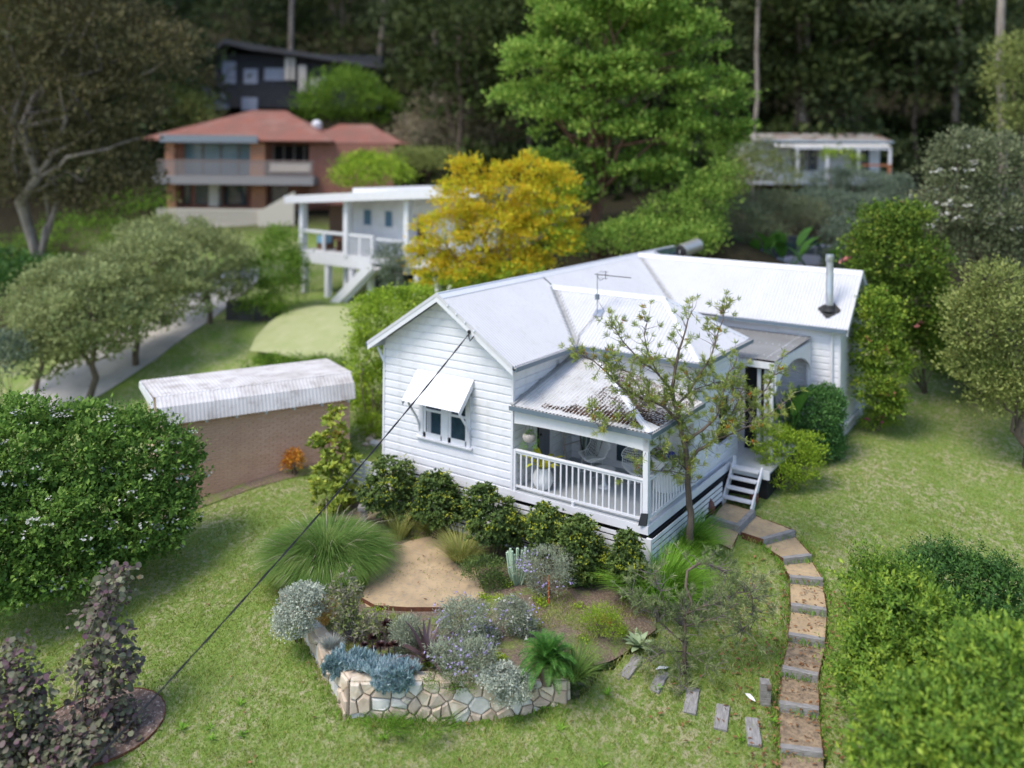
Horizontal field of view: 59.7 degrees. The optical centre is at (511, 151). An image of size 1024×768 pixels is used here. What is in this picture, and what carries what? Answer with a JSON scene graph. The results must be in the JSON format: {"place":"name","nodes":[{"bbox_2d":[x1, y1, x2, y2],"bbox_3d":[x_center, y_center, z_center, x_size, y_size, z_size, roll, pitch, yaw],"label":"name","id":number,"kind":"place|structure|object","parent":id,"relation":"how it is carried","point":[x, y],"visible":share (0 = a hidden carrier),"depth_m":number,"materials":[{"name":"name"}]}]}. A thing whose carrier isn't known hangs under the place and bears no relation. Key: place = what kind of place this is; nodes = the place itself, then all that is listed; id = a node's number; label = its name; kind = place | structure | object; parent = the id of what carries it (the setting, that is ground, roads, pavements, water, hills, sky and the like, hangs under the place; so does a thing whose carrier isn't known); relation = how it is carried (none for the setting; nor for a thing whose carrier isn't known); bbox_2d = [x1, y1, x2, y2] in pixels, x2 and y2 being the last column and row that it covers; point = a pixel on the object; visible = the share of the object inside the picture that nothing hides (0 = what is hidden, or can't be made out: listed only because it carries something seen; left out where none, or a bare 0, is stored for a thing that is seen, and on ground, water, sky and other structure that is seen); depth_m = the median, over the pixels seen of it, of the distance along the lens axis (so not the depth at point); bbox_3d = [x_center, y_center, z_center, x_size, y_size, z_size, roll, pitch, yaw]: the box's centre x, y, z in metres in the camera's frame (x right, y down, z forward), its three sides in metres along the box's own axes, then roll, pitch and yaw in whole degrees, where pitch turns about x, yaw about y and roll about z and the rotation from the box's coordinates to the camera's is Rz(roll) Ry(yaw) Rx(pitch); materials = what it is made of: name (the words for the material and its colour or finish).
{"place":"outdoors","nodes":[
{"label":"outdoors","id":0,"kind":"place"},
{"bbox_2d":[21,269,257,406],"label":"driveway","id":1,"kind":"structure","parent":0,"point":[113,372],"depth_m":39.48,"materials":[{"name":"concrete"}]},
{"bbox_2d":[250,306,365,366],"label":"mown lawn","id":2,"kind":"structure","parent":0,"point":[309,330],"depth_m":38.90,"materials":[{"name":"green plant"}]},
{"bbox_2d":[0,0,1023,767],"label":"ground","id":3,"kind":"structure","parent":0,"point":[220,344],"depth_m":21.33,"materials":[{"name":"green plant"}]},
{"bbox_2d":[0,322,49,403],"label":"clipped round bush","id":4,"kind":"object","parent":3,"relation":"on","point":[22,344],"visible":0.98,"depth_m":33.99,"materials":[{"name":"green plant"}]},
{"bbox_2d":[0,628,66,767],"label":"purple leaved shrub","id":5,"kind":"object","parent":3,"relation":"on","point":[16,683],"visible":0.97,"depth_m":15.94,"materials":[{"name":"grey plant"}]},
{"bbox_2d":[0,242,83,323],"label":"driveway bush","id":6,"kind":"object","parent":3,"relation":"on","point":[19,262],"visible":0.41,"depth_m":43.42,"materials":[{"name":"green plant"}]},
{"bbox_2d":[0,252,105,392],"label":"olive green tree","id":7,"kind":"object","parent":3,"relation":"on","point":[31,276],"visible":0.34,"depth_m":37.30,"materials":[{"name":"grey plant"}]},
{"bbox_2d":[17,716,121,767],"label":"purple leaved shrub","id":8,"kind":"object","parent":3,"relation":"on","point":[70,747],"visible":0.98,"depth_m":15.77,"materials":[{"name":"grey plant"}]},
{"bbox_2d":[1,262,170,401],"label":"olive green tree","id":9,"kind":"object","parent":3,"relation":"on","point":[83,334],"visible":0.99,"depth_m":35.16,"materials":[{"name":"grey plant"}]},
{"bbox_2d":[0,183,185,269],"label":"dark green bush","id":10,"kind":"object","parent":3,"relation":"on","point":[93,219],"visible":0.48,"depth_m":57.63,"materials":[{"name":"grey plant"}]},
{"bbox_2d":[27,688,164,763],"bbox_3d":[-7.854,10.884,16.875,1.720,0.414,2.429,1,0,78],"label":"mulch ring","id":11,"kind":"object","parent":3,"relation":"on","point":[145,728],"visible":0.34,"depth_m":17.06,"materials":[{"name":"brown soil"}]},
{"bbox_2d":[59,560,149,746],"bbox_3d":[-7.635,9.420,16.799,1.523,3.408,1.427,1,0,-36],"label":"purple leaved shrub","id":12,"kind":"object","parent":11,"relation":"on","point":[95,678],"visible":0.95,"depth_m":16.66,"materials":[{"name":"grey plant"}]},
{"bbox_2d":[15,10,185,198],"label":"forest tree","id":13,"kind":"object","parent":3,"relation":"on","point":[122,124],"visible":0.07,"depth_m":68.22,"materials":[{"name":"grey plant"}]},
{"bbox_2d":[0,5,209,200],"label":"forest tree","id":14,"kind":"object","parent":3,"relation":"on","point":[146,128],"visible":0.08,"depth_m":67.89,"materials":[{"name":"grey plant"}]},
{"bbox_2d":[0,383,215,622],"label":"flowering hedge","id":15,"kind":"object","parent":3,"relation":"on","point":[51,477],"visible":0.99,"depth_m":20.35,"materials":[{"name":"green plant"}]},
{"bbox_2d":[0,0,216,294],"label":"bronze eucalypt","id":16,"kind":"object","parent":3,"relation":"on","point":[95,72],"visible":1,"depth_m":46.15,"materials":[{"name":"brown plant"}]},
{"bbox_2d":[17,0,210,202],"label":"forest tree","id":17,"kind":"object","parent":3,"relation":"on","point":[160,150],"visible":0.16,"depth_m":69.60,"materials":[{"name":"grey plant"}]},
{"bbox_2d":[60,221,221,365],"bbox_3d":[-16.063,6.506,38.992,6.474,6.754,5.722,1,0,34],"label":"olive green tree","id":18,"kind":"object","parent":3,"relation":"on","point":[150,239],"visible":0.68,"depth_m":38.60,"materials":[{"name":"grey plant"}]},
{"bbox_2d":[84,0,251,162],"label":"forest tree","id":19,"kind":"object","parent":3,"relation":"on","point":[182,9],"visible":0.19,"depth_m":78.96,"materials":[{"name":"green plant"}]},
{"bbox_2d":[110,77,228,154],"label":"yellow green tree","id":20,"kind":"object","parent":3,"relation":"on","point":[189,98],"visible":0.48,"depth_m":71.43,"materials":[{"name":"grey plant"}]},
{"bbox_2d":[109,211,261,323],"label":"olive green tree","id":21,"kind":"object","parent":3,"relation":"on","point":[201,233],"visible":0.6,"depth_m":42.58,"materials":[{"name":"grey plant"}]},
{"bbox_2d":[139,358,355,497],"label":"brick garage","id":22,"kind":"structure","parent":3,"relation":"on","point":[253,423],"depth_m":26.52,"materials":[{"name":"beige brick"}]},
{"bbox_2d":[192,0,328,61],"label":"forest tree","id":23,"kind":"object","parent":3,"relation":"on","point":[255,11],"visible":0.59,"depth_m":100.00,"materials":[{"name":"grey plant"}]},
{"bbox_2d":[139,110,407,228],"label":"red tiled house","id":24,"kind":"structure","parent":3,"relation":"on","point":[220,167],"depth_m":64.90,"materials":[{"name":"tile"}]},
{"bbox_2d":[241,220,322,306],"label":"columnar shrub","id":25,"kind":"object","parent":3,"relation":"on","point":[295,259],"visible":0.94,"depth_m":43.70,"materials":[{"name":"green plant"}]},
{"bbox_2d":[200,39,397,110],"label":"dark timber house","id":26,"kind":"structure","parent":3,"relation":"on","point":[278,74],"depth_m":86.50,"materials":[{"name":"grey wood"}]},
{"bbox_2d":[268,0,397,60],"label":"forest tree","id":27,"kind":"object","parent":3,"relation":"on","point":[341,34],"visible":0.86,"depth_m":100.47,"materials":[{"name":"green plant"}]},
{"bbox_2d":[304,403,363,513],"bbox_3d":[-4.859,8.398,24.377,1.720,2.935,1.572,1,0,34],"label":"upright magnolia","id":28,"kind":"object","parent":3,"relation":"on","point":[331,465],"visible":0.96,"depth_m":24.15,"materials":[{"name":"green plant"}]},
{"bbox_2d":[284,61,415,127],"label":"round green tree","id":29,"kind":"object","parent":3,"relation":"on","point":[375,95],"visible":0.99,"depth_m":74.74,"materials":[{"name":"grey plant"}]},
{"bbox_2d":[322,143,423,193],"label":"lime green tree","id":30,"kind":"object","parent":3,"relation":"on","point":[367,158],"visible":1,"depth_m":53.24,"materials":[{"name":"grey plant"}]},
{"bbox_2d":[337,280,439,432],"bbox_3d":[-4.415,7.163,31.519,3.570,5.290,2.839,1,0,-34],"label":"tall green hedge","id":31,"kind":"object","parent":3,"relation":"on","point":[363,378],"visible":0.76,"depth_m":31.08,"materials":[{"name":"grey plant"}]},
{"bbox_2d":[353,0,467,108],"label":"forest tree","id":32,"kind":"object","parent":3,"relation":"on","point":[380,10],"visible":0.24,"depth_m":89.31,"materials":[{"name":"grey plant"}]},
{"bbox_2d":[279,587,569,723],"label":"stone retaining wall","id":33,"kind":"structure","parent":3,"relation":"on","point":[357,695],"depth_m":16.64,"materials":[{"name":"stone"}]},
{"bbox_2d":[267,579,327,643],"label":"silver bush","id":34,"kind":"object","parent":33,"relation":"on","point":[284,617],"visible":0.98,"depth_m":17.96,"materials":[{"name":"grey plant"}]},
{"bbox_2d":[384,143,466,185],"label":"hillside bush","id":35,"kind":"object","parent":3,"relation":"on","point":[428,154],"visible":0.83,"depth_m":61.49,"materials":[{"name":"green plant"}]},
{"bbox_2d":[284,183,586,302],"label":"white deck house","id":36,"kind":"structure","parent":3,"relation":"on","point":[380,214],"depth_m":45.63,"materials":[{"name":"paint"}]},
{"bbox_2d":[373,0,499,168],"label":"forest tree","id":37,"kind":"object","parent":3,"relation":"on","point":[416,58],"visible":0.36,"depth_m":73.88,"materials":[{"name":"green plant"}]},
{"bbox_2d":[385,83,511,185],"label":"bare pinkish tree","id":38,"kind":"object","parent":3,"relation":"on","point":[427,124],"visible":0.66,"depth_m":69.22,"materials":[{"name":"brown plant"}]},
{"bbox_2d":[279,500,655,682],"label":"garden soil","id":39,"kind":"structure","parent":3,"relation":"on","point":[513,647],"depth_m":18.90,"materials":[{"name":"brown soil"}]},
{"bbox_2d":[239,505,409,593],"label":"fountain grass","id":40,"kind":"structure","parent":39,"relation":"on","point":[322,551],"depth_m":20.52,"materials":[{"name":"green plant"}]},
{"bbox_2d":[319,563,393,647],"bbox_3d":[-3.129,9.149,17.978,1.492,1.693,1.022,1,0,9],"label":"salvia bush","id":41,"kind":"object","parent":39,"relation":"on","point":[349,619],"visible":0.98,"depth_m":17.97,"materials":[{"name":"green plant"}]},
{"bbox_2d":[319,642,421,695],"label":"blue chalksticks","id":42,"kind":"object","parent":39,"relation":"on","point":[383,675],"visible":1,"depth_m":16.80,"materials":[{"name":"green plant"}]},
{"bbox_2d":[354,453,416,524],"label":"dark green shrub","id":43,"kind":"object","parent":39,"relation":"on","point":[378,495],"visible":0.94,"depth_m":22.94,"materials":[{"name":"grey plant"}]},
{"bbox_2d":[363,536,483,607],"bbox_3d":[-1.940,9.793,20.865,2.702,0.118,3.478,1,0,1],"label":"sand patch","id":44,"kind":"object","parent":39,"relation":"on","point":[406,589],"visible":0.73,"depth_m":20.34,"materials":[{"name":"beige sand"}]},
{"bbox_2d":[407,467,467,538],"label":"dark green shrub","id":45,"kind":"object","parent":39,"relation":"on","point":[428,501],"visible":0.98,"depth_m":22.15,"materials":[{"name":"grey plant"}]},
{"bbox_2d":[430,591,493,643],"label":"lavender bush","id":46,"kind":"object","parent":39,"relation":"on","point":[445,615],"visible":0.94,"depth_m":17.69,"materials":[{"name":"grey plant"}]},
{"bbox_2d":[422,631,502,684],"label":"lavender bush","id":47,"kind":"object","parent":39,"relation":"on","point":[463,647],"visible":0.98,"depth_m":16.74,"materials":[{"name":"grey plant"}]},
{"bbox_2d":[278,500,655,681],"bbox_3d":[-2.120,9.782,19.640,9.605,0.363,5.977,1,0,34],"label":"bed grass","id":48,"kind":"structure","parent":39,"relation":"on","point":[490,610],"depth_m":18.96,"materials":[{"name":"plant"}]},
{"bbox_2d":[456,552,511,592],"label":"groundcover","id":49,"kind":"object","parent":39,"relation":"on","point":[491,574],"visible":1,"depth_m":20.07,"materials":[{"name":"green plant"}]},
{"bbox_2d":[459,481,529,557],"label":"dark green shrub","id":50,"kind":"object","parent":39,"relation":"on","point":[475,511],"visible":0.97,"depth_m":21.18,"materials":[{"name":"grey plant"}]},
{"bbox_2d":[471,657,537,709],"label":"trailing silver bush","id":51,"kind":"object","parent":39,"relation":"on","point":[514,676],"visible":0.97,"depth_m":16.38,"materials":[{"name":"grey plant"}]},
{"bbox_2d":[491,593,542,642],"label":"lavender bush","id":52,"kind":"object","parent":39,"relation":"on","point":[522,622],"visible":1,"depth_m":18.07,"materials":[{"name":"grey plant"}]},
{"bbox_2d":[520,499,568,573],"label":"dark green shrub","id":53,"kind":"object","parent":39,"relation":"on","point":[541,518],"visible":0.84,"depth_m":20.40,"materials":[{"name":"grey plant"}]},
{"bbox_2d":[508,541,581,597],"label":"lavender bush","id":54,"kind":"object","parent":39,"relation":"on","point":[563,571],"visible":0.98,"depth_m":19.61,"materials":[{"name":"grey plant"}]},
{"bbox_2d":[518,628,577,694],"bbox_3d":[0.668,9.522,16.732,1.201,0.933,1.211,1,0,34],"label":"sago cycad","id":55,"kind":"object","parent":39,"relation":"on","point":[544,647],"visible":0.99,"depth_m":16.64,"materials":[{"name":"green plant"}]},
{"bbox_2d":[554,512,611,588],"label":"dark green shrub","id":56,"kind":"object","parent":39,"relation":"on","point":[579,528],"visible":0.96,"depth_m":19.81,"materials":[{"name":"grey plant"}]},
{"bbox_2d":[605,526,653,600],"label":"dark green shrub","id":57,"kind":"object","parent":39,"relation":"on","point":[627,547],"visible":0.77,"depth_m":19.24,"materials":[{"name":"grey plant"}]},
{"bbox_2d":[393,0,543,186],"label":"forest tree","id":58,"kind":"object","parent":3,"relation":"on","point":[458,58],"visible":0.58,"depth_m":65.80,"materials":[{"name":"green plant"}]},
{"bbox_2d":[70,524,877,767],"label":"fallen leaves","id":59,"kind":"object","parent":3,"relation":"on","point":[753,708],"visible":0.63,"depth_m":17.27,"materials":[{"name":"brown plant"}]},
{"bbox_2d":[397,148,590,296],"bbox_3d":[-0.796,3.933,36.013,7.917,8.179,4.209,1,0,5],"label":"autumn tree","id":60,"kind":"object","parent":3,"relation":"on","point":[492,265],"visible":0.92,"depth_m":35.34,"materials":[{"name":"yellow plant"}]},
{"bbox_2d":[1,0,1023,203],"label":"undergrowth","id":61,"kind":"object","parent":3,"relation":"on","point":[922,102],"visible":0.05,"depth_m":90.19,"materials":[{"name":"green plant"}]},
{"bbox_2d":[451,0,581,185],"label":"forest tree","id":62,"kind":"object","parent":3,"relation":"on","point":[484,50],"visible":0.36,"depth_m":63.88,"materials":[{"name":"green plant"}]},
{"bbox_2d":[268,530,840,762],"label":"edge grass","id":63,"kind":"structure","parent":3,"relation":"on","point":[811,612],"depth_m":17.63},
{"bbox_2d":[491,0,655,182],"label":"forest tree","id":64,"kind":"object","parent":3,"relation":"on","point":[533,144],"visible":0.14,"depth_m":65.48,"materials":[{"name":"green plant"}]},
{"bbox_2d":[514,0,719,189],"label":"forest tree","id":65,"kind":"object","parent":3,"relation":"on","point":[659,105],"visible":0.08,"depth_m":66.36,"materials":[{"name":"green plant"}]},
{"bbox_2d":[468,0,769,258],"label":"broadleaf tree","id":66,"kind":"object","parent":3,"relation":"on","point":[630,64],"visible":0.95,"depth_m":39.09,"materials":[{"name":"green plant"}]},
{"bbox_2d":[366,245,874,576],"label":"weatherboard house","id":67,"kind":"structure","parent":3,"relation":"on","point":[511,359],"depth_m":23.69,"materials":[{"name":"white wood"}]},
{"bbox_2d":[87,305,474,767],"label":"power line","id":68,"kind":"object","parent":67,"relation":"attached to","point":[217,628],"visible":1,"depth_m":16.64,"materials":[{"name":"black"}]},
{"bbox_2d":[402,369,473,442],"bbox_3d":[-1.929,6.610,22.971,1.872,1.620,0.650,1,0,34],"label":"awning","id":69,"kind":"object","parent":67,"relation":"attached to","point":[447,392],"depth_m":22.91,"materials":[{"name":"white metal"}]},
{"bbox_2d":[567,211,693,260],"bbox_3d":[4.760,4.459,37.053,5.554,4.035,3.580,1,0,-1],"label":"hillside shrub","id":70,"kind":"object","parent":3,"relation":"on","point":[613,230],"visible":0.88,"depth_m":36.54,"materials":[{"name":"green plant"}]},
{"bbox_2d":[582,504,738,610],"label":"strap leaf grass","id":71,"kind":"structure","parent":3,"relation":"on","point":[702,533],"depth_m":19.73,"materials":[{"name":"green plant"}]},
{"bbox_2d":[557,288,807,560],"bbox_3d":[3.983,6.368,20.636,6.046,6.352,1.459,1,0,-14],"label":"grevillea tree","id":72,"kind":"object","parent":3,"relation":"on","point":[649,400],"visible":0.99,"depth_m":20.64,"materials":[{"name":"green plant"}]},
{"bbox_2d":[619,151,752,241],"bbox_3d":[7.504,2.139,38.453,5.737,4.307,3.889,1,0,0],"label":"hillside shrub","id":73,"kind":"object","parent":3,"relation":"on","point":[689,199],"visible":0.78,"depth_m":38.00,"materials":[{"name":"green plant"}]},
{"bbox_2d":[616,0,765,184],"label":"forest tree","id":74,"kind":"object","parent":3,"relation":"on","point":[725,33],"visible":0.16,"depth_m":66.30,"materials":[{"name":"green plant"}]},
{"bbox_2d":[656,217,732,257],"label":"hillside shrub","id":75,"kind":"object","parent":3,"relation":"on","point":[706,235],"visible":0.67,"depth_m":36.26,"materials":[{"name":"green plant"}]},
{"bbox_2d":[610,541,780,696],"bbox_3d":[3.644,9.255,17.598,3.416,2.854,1.564,1,0,0],"label":"twisted grevillea bush","id":76,"kind":"object","parent":3,"relation":"on","point":[683,615],"visible":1,"depth_m":17.58,"materials":[{"name":"green plant"}]},
{"bbox_2d":[621,0,800,178],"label":"forest tree","id":77,"kind":"object","parent":3,"relation":"on","point":[737,41],"visible":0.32,"depth_m":66.45,"materials":[{"name":"green plant"}]},
{"bbox_2d":[706,196,796,247],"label":"hillside shrub","id":78,"kind":"object","parent":3,"relation":"on","point":[758,223],"visible":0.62,"depth_m":40.46,"materials":[{"name":"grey plant"}]},
{"bbox_2d":[719,146,808,209],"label":"hillside shrub","id":79,"kind":"object","parent":3,"relation":"on","point":[799,176],"visible":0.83,"depth_m":49.52,"materials":[{"name":"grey plant"}]},
{"bbox_2d":[728,185,840,233],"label":"hillside shrub","id":80,"kind":"object","parent":3,"relation":"on","point":[791,212],"visible":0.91,"depth_m":42.98,"materials":[{"name":"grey plant"}]},
{"bbox_2d":[747,416,830,490],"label":"lime green shrub","id":81,"kind":"object","parent":3,"relation":"on","point":[804,441],"visible":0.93,"depth_m":24.14,"materials":[{"name":"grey plant"}]},
{"bbox_2d":[705,0,900,148],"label":"forest tree","id":82,"kind":"object","parent":3,"relation":"on","point":[790,39],"visible":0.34,"depth_m":64.42,"materials":[{"name":"green plant"}]},
{"bbox_2d":[719,0,887,186],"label":"forest tree","id":83,"kind":"object","parent":3,"relation":"on","point":[795,126],"visible":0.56,"depth_m":63.30,"materials":[{"name":"green plant"}]},
{"bbox_2d":[737,133,893,184],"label":"white cottage","id":84,"kind":"structure","parent":3,"relation":"on","point":[871,151],"depth_m":59.50,"materials":[{"name":"paint"}]},
{"bbox_2d":[779,380,851,462],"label":"clipped box shrub","id":85,"kind":"object","parent":3,"relation":"on","point":[831,413],"visible":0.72,"depth_m":25.86,"materials":[{"name":"green plant"}]},
{"bbox_2d":[785,184,895,238],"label":"hillside shrub","id":86,"kind":"object","parent":3,"relation":"on","point":[821,195],"visible":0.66,"depth_m":45.49,"materials":[{"name":"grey plant"}]},
{"bbox_2d":[803,162,907,193],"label":"hillside shrub","id":87,"kind":"object","parent":3,"relation":"on","point":[845,174],"visible":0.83,"depth_m":51.45,"materials":[{"name":"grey plant"}]},
{"bbox_2d":[847,282,920,424],"bbox_3d":[11.378,6.479,27.563,2.278,4.862,2.079,1,0,-22],"label":"hibiscus bush","id":88,"kind":"object","parent":3,"relation":"on","point":[883,347],"visible":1,"depth_m":27.28,"materials":[{"name":"green plant"}]},
{"bbox_2d":[765,0,1007,181],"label":"forest tree","id":89,"kind":"object","parent":3,"relation":"on","point":[859,98],"visible":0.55,"depth_m":62.45,"materials":[{"name":"green plant"}]},
{"bbox_2d":[834,194,967,393],"bbox_3d":[13.150,4.862,29.930,4.355,6.918,3.899,1,0,34],"label":"tall lilly pilly","id":90,"kind":"object","parent":3,"relation":"on","point":[903,240],"visible":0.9,"depth_m":29.23,"materials":[{"name":"green plant"}]},
{"bbox_2d":[834,0,975,167],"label":"forest tree","id":91,"kind":"object","parent":3,"relation":"on","point":[885,116],"visible":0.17,"depth_m":70.13,"materials":[{"name":"green plant"}]},
{"bbox_2d":[814,533,1021,740],"bbox_3d":[7.010,9.027,15.620,3.512,3.634,3.481,1,0,34],"label":"leafy bush","id":92,"kind":"object","parent":3,"relation":"on","point":[881,594],"visible":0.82,"depth_m":15.81,"materials":[{"name":"green plant"}]},
{"bbox_2d":[825,0,1021,181],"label":"forest tree","id":93,"kind":"object","parent":3,"relation":"on","point":[930,34],"visible":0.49,"depth_m":65.63,"materials":[{"name":"green plant"}]},
{"bbox_2d":[824,594,1023,767],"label":"leafy bush","id":94,"kind":"object","parent":3,"relation":"on","point":[980,697],"visible":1,"depth_m":13.03,"materials":[{"name":"green plant"}]},
{"bbox_2d":[885,529,1023,630],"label":"dark camellia bush","id":95,"kind":"object","parent":3,"relation":"on","point":[973,566],"visible":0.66,"depth_m":18.33,"materials":[{"name":"green plant"}]},
{"bbox_2d":[896,121,1023,348],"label":"flowering grey tree","id":96,"kind":"object","parent":3,"relation":"on","point":[982,235],"visible":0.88,"depth_m":32.38,"materials":[{"name":"brown plant"}]},
{"bbox_2d":[898,0,1023,171],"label":"forest tree","id":97,"kind":"object","parent":3,"relation":"on","point":[937,108],"visible":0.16,"depth_m":66.97,"materials":[{"name":"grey plant"}]},
{"bbox_2d":[928,253,1023,467],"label":"olive leaved tree","id":98,"kind":"object","parent":3,"relation":"on","point":[1011,386],"visible":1,"depth_m":25.72,"materials":[{"name":"green plant"}]},
{"bbox_2d":[970,26,1023,192],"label":"fringe tree","id":99,"kind":"object","parent":3,"relation":"on","point":[1012,62],"visible":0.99,"depth_m":43.94,"materials":[{"name":"green plant"}]},
{"bbox_2d":[708,503,826,767],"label":"garden path","id":100,"kind":"structure","parent":0,"point":[790,550],"depth_m":18.66,"materials":[{"name":"yellow stone"}]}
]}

